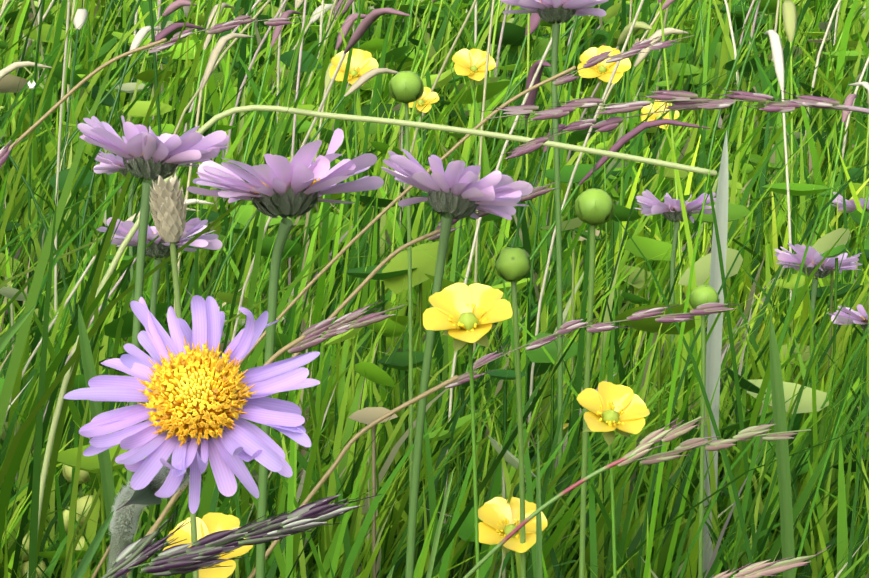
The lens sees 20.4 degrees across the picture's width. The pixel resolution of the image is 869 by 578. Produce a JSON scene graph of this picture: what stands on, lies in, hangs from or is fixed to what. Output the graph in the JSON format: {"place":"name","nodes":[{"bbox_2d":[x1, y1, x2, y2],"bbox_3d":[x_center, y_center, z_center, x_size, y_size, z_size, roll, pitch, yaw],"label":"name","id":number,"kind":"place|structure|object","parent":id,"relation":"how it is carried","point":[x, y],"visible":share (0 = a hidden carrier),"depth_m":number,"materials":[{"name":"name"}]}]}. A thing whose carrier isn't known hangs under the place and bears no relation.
{"place":"outdoors","nodes":[
{"label":"outdoors","id":0,"kind":"place"},
{"bbox_2d":[27,81,35,88],"bbox_3d":[-0.093,-0.047,0.557,0.002,0.002,0.001,0,8,2],"label":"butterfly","id":1,"kind":"object","parent":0,"point":[31,86],"visible":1,"depth_m":0.56},
{"bbox_2d":[0,0,868,577],"bbox_3d":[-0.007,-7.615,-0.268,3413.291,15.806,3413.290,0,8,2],"label":"terrain","id":2,"kind":"structure","parent":0,"point":[485,428],"depth_m":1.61,"materials":[{"name":"green plant"}]},
{"bbox_2d":[0,133,19,168],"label":"panicle grass","id":3,"kind":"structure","parent":2,"relation":"on","point":[4,152],"depth_m":0.60,"materials":[{"name":"plant"}]},
{"bbox_2d":[0,305,35,352],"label":"grass blade","id":4,"kind":"object","parent":2,"relation":"on","point":[8,334],"depth_m":0.55,"materials":[{"name":"green plant"}]},
{"bbox_2d":[8,534,29,562],"bbox_3d":[-0.169,0.138,1.005,0.015,0.075,0.013,-5,10,-34],"label":"bud","id":5,"kind":"object","parent":2,"relation":"on","point":[25,558],"visible":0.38,"depth_m":0.99,"materials":[{"name":"green plant"}]},
{"bbox_2d":[19,560,46,577],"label":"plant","id":6,"kind":"object","parent":2,"relation":"on","point":[24,567],"visible":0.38,"depth_m":1.00,"materials":[{"name":"green plant"}]},
{"bbox_2d":[57,506,82,536],"bbox_3d":[-0.141,0.133,0.956,0.014,0.096,0.014,0,8,2],"label":"bud","id":7,"kind":"object","parent":2,"relation":"on","point":[66,515],"visible":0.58,"depth_m":0.94,"materials":[{"name":"green plant"}]},
{"bbox_2d":[62,464,89,535],"bbox_3d":[-0.140,0.123,0.956,0.013,0.116,0.013,0,8,2],"label":"bud","id":8,"kind":"object","parent":2,"relation":"on","point":[84,476],"visible":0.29,"depth_m":0.94,"materials":[{"name":"green plant"}]},
{"bbox_2d":[75,536,97,565],"bbox_3d":[-0.137,0.139,0.955,0.013,0.085,0.016,8,11,43],"label":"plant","id":9,"kind":"object","parent":2,"relation":"on","point":[82,539],"visible":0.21,"depth_m":0.94,"materials":[{"name":"green plant"}]},
{"bbox_2d":[76,495,100,570],"bbox_3d":[-0.136,0.131,0.955,0.013,0.101,0.013,0,8,2],"label":"bud","id":10,"kind":"object","parent":2,"relation":"on","point":[81,502],"visible":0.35,"depth_m":0.94,"materials":[{"name":"yellow plant"}]},
{"bbox_2d":[72,511,113,577],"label":"grass blade","id":11,"kind":"object","parent":2,"relation":"on","point":[80,571],"depth_m":0.45,"materials":[{"name":"green plant"}]},
{"bbox_2d":[78,304,115,540],"bbox_3d":[-0.080,0.119,0.607,0.017,0.231,0.012,0,8,2],"label":"grass blade","id":12,"kind":"object","parent":2,"relation":"on","point":[104,459],"depth_m":0.60,"materials":[{"name":"green plant"}]},
{"bbox_2d":[93,150,137,310],"bbox_3d":[-0.176,0.007,1.412,0.044,0.184,0.045,-6,10,-35],"label":"aster flower","id":13,"kind":"object","parent":2,"relation":"on","point":[111,164],"visible":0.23,"depth_m":1.40,"materials":[{"name":"purple plant"}]},
{"bbox_2d":[77,115,229,577],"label":"aster flower","id":14,"kind":"object","parent":2,"relation":"on","point":[151,155],"visible":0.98,"depth_m":0.69,"materials":[{"name":"purple plant"}]},
{"bbox_2d":[8,15,302,149],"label":"panicle grass","id":15,"kind":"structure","parent":2,"relation":"on","point":[234,23],"depth_m":0.85,"materials":[{"name":"beige plant"}]},
{"bbox_2d":[96,217,221,577],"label":"aster flower","id":16,"kind":"object","parent":2,"relation":"on","point":[158,247],"visible":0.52,"depth_m":0.94,"materials":[{"name":"purple plant"}]},
{"bbox_2d":[149,172,198,577],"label":"plantain seed head","id":17,"kind":"object","parent":2,"relation":"on","point":[169,211],"visible":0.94,"depth_m":0.59,"materials":[{"name":"beige plant"}]},
{"bbox_2d":[63,295,319,577],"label":"aster flower","id":18,"kind":"object","parent":2,"relation":"on","point":[193,390],"visible":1,"depth_m":0.44,"materials":[{"name":"purple plant"}]},
{"bbox_2d":[163,512,252,577],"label":"buttercup","id":19,"kind":"object","parent":2,"relation":"on","point":[208,523],"visible":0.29,"depth_m":0.66,"materials":[{"name":"yellow plant"}]},
{"bbox_2d":[101,494,380,577],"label":"panicle grass","id":20,"kind":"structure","parent":2,"relation":"on","point":[201,553],"depth_m":0.44,"materials":[{"name":"plant"}]},
{"bbox_2d":[126,301,404,577],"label":"panicle grass","id":21,"kind":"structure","parent":2,"relation":"on","point":[308,338],"depth_m":0.61,"materials":[{"name":"beige plant"}]},
{"bbox_2d":[186,128,383,577],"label":"aster flower","id":22,"kind":"object","parent":2,"relation":"on","point":[302,181],"visible":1,"depth_m":0.60,"materials":[{"name":"purple plant"}]},
{"bbox_2d":[145,181,558,535],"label":"panicle grass","id":23,"kind":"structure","parent":2,"relation":"on","point":[535,193],"depth_m":0.69,"materials":[{"name":"beige plant"}]},
{"bbox_2d":[329,49,378,284],"bbox_3d":[-0.046,-0.019,1.408,0.029,0.242,0.022,0,8,2],"label":"buttercup","id":24,"kind":"object","parent":2,"relation":"on","point":[362,62],"visible":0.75,"depth_m":1.40,"materials":[{"name":"yellow plant"}]},
{"bbox_2d":[27,105,717,577],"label":"arching grass","id":25,"kind":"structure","parent":2,"relation":"on","point":[339,117],"depth_m":0.80,"materials":[{"name":"beige plant"}]},
{"bbox_2d":[387,566,393,577],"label":"grass blade","id":26,"kind":"object","parent":2,"relation":"on","point":[390,573],"depth_m":0.49,"materials":[{"name":"green plant"}]},
{"bbox_2d":[91,35,693,577],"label":"panicle grass","id":27,"kind":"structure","parent":2,"relation":"on","point":[563,77],"depth_m":0.84,"materials":[{"name":"beige plant"}]},
{"bbox_2d":[388,71,423,499],"bbox_3d":[-0.011,0.042,0.962,0.014,0.258,0.014,0,8,2],"label":"bud","id":28,"kind":"object","parent":2,"relation":"on","point":[406,87],"visible":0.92,"depth_m":0.95,"materials":[{"name":"green plant"}]},
{"bbox_2d":[409,87,438,243],"bbox_3d":[-0.008,-0.022,1.505,0.020,0.208,0.019,-6,10,-37],"label":"buttercup","id":29,"kind":"object","parent":2,"relation":"on","point":[426,98],"visible":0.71,"depth_m":1.49,"materials":[{"name":"yellow plant"}]},
{"bbox_2d":[0,0,868,577],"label":"leafy plants","id":30,"kind":"object","parent":2,"relation":"on","point":[392,274],"visible":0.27,"depth_m":1.61,"materials":[{"name":"green plant"}]},
{"bbox_2d":[0,0,868,575],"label":"grass stalks","id":31,"kind":"object","parent":2,"relation":"on","point":[786,10],"visible":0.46,"depth_m":1.55,"materials":[{"name":"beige plant"}]},
{"bbox_2d":[426,469,453,577],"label":"grass blade","id":32,"kind":"object","parent":2,"relation":"on","point":[434,547],"depth_m":0.46,"materials":[{"name":"green plant"}]},
{"bbox_2d":[381,149,532,577],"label":"aster flower","id":33,"kind":"object","parent":2,"relation":"on","point":[456,189],"visible":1,"depth_m":0.67,"materials":[{"name":"purple plant"}]},
{"bbox_2d":[423,283,512,577],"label":"buttercup","id":34,"kind":"object","parent":2,"relation":"on","point":[462,314],"visible":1,"depth_m":0.55,"materials":[{"name":"yellow plant"}]},
{"bbox_2d":[452,48,495,181],"bbox_3d":[0.023,-0.026,1.456,0.026,0.237,0.021,0,8,2],"label":"buttercup","id":35,"kind":"object","parent":2,"relation":"on","point":[467,62],"visible":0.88,"depth_m":1.44,"materials":[{"name":"yellow plant"}]},
{"bbox_2d":[248,303,739,577],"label":"panicle grass","id":36,"kind":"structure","parent":2,"relation":"on","point":[573,325],"depth_m":0.65,"materials":[{"name":"beige plant"}]},
{"bbox_2d":[478,497,547,577],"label":"buttercup","id":37,"kind":"object","parent":2,"relation":"on","point":[499,517],"visible":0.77,"depth_m":0.74,"materials":[{"name":"yellow plant"}]},
{"bbox_2d":[495,247,530,577],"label":"bud","id":38,"kind":"object","parent":2,"relation":"on","point":[512,265],"visible":1,"depth_m":0.72,"materials":[{"name":"green plant"}]},
{"bbox_2d":[536,434,542,577],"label":"grass blade","id":39,"kind":"object","parent":2,"relation":"on","point":[539,572],"depth_m":0.51,"materials":[{"name":"green plant"}]},
{"bbox_2d":[500,0,608,567],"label":"aster flower","id":40,"kind":"object","parent":2,"relation":"on","point":[555,11],"visible":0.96,"depth_m":1.00,"materials":[{"name":"green plant"}]},
{"bbox_2d":[574,188,614,577],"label":"bud","id":41,"kind":"object","parent":2,"relation":"on","point":[593,207],"visible":0.98,"depth_m":0.67,"materials":[{"name":"green plant"}]},
{"bbox_2d":[577,45,630,374],"bbox_3d":[0.094,-0.012,1.352,0.028,0.246,0.022,2,8,15],"label":"buttercup","id":42,"kind":"object","parent":2,"relation":"on","point":[602,71],"visible":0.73,"depth_m":1.34,"materials":[{"name":"yellow plant"}]},
{"bbox_2d":[577,381,649,577],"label":"buttercup","id":43,"kind":"object","parent":2,"relation":"on","point":[623,410],"visible":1,"depth_m":0.63,"materials":[{"name":"yellow plant"}]},
{"bbox_2d":[463,415,810,577],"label":"panicle grass","id":44,"kind":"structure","parent":2,"relation":"on","point":[647,442],"depth_m":0.45,"materials":[{"name":"beige plant"}]},
{"bbox_2d":[641,100,678,236],"bbox_3d":[0.158,-0.047,1.697,0.027,0.172,0.022,0,8,2],"label":"buttercup","id":45,"kind":"object","parent":2,"relation":"on","point":[646,109],"visible":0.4,"depth_m":1.69,"materials":[{"name":"yellow plant"}]},
{"bbox_2d":[481,86,868,158],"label":"panicle grass","id":46,"kind":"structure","parent":2,"relation":"on","point":[683,100],"depth_m":0.65,"materials":[{"name":"plant"}]},
{"bbox_2d":[635,190,715,358],"bbox_3d":[0.129,0.032,1.303,0.045,0.174,0.044,-3,9,-21],"label":"aster flower","id":47,"kind":"object","parent":2,"relation":"on","point":[669,208],"visible":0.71,"depth_m":1.29,"materials":[{"name":"purple plant"}]},
{"bbox_2d":[689,285,719,577],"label":"bud","id":48,"kind":"object","parent":2,"relation":"on","point":[701,294],"visible":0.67,"depth_m":0.85,"materials":[{"name":"green plant"}]},
{"bbox_2d":[703,130,728,577],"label":"grass blade","id":49,"kind":"object","parent":2,"relation":"on","point":[713,354],"depth_m":0.94,"materials":[{"name":"beige plant"}]},
{"bbox_2d":[713,545,830,577],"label":"panicle grass","id":50,"kind":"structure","parent":2,"relation":"on","point":[759,569],"depth_m":0.47,"materials":[{"name":"beige plant"}]},
{"bbox_2d":[769,312,794,577],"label":"grass blade","id":51,"kind":"object","parent":2,"relation":"on","point":[783,467],"depth_m":0.57,"materials":[{"name":"green plant"}]},
{"bbox_2d":[774,243,861,444],"bbox_3d":[0.197,0.049,1.248,0.045,0.150,0.043,0,8,2],"label":"aster flower","id":52,"kind":"object","parent":2,"relation":"on","point":[814,258],"visible":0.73,"depth_m":1.23,"materials":[{"name":"purple plant"}]},
{"bbox_2d":[826,304,867,332],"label":"aster flower","id":53,"kind":"object","parent":2,"relation":"on","point":[860,316],"visible":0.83,"depth_m":1.18,"materials":[{"name":"purple plant"}]},
{"bbox_2d":[831,192,868,303],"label":"aster flower","id":54,"kind":"object","parent":2,"relation":"on","point":[850,205],"visible":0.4,"depth_m":1.58,"materials":[{"name":"purple plant"}]}
]}

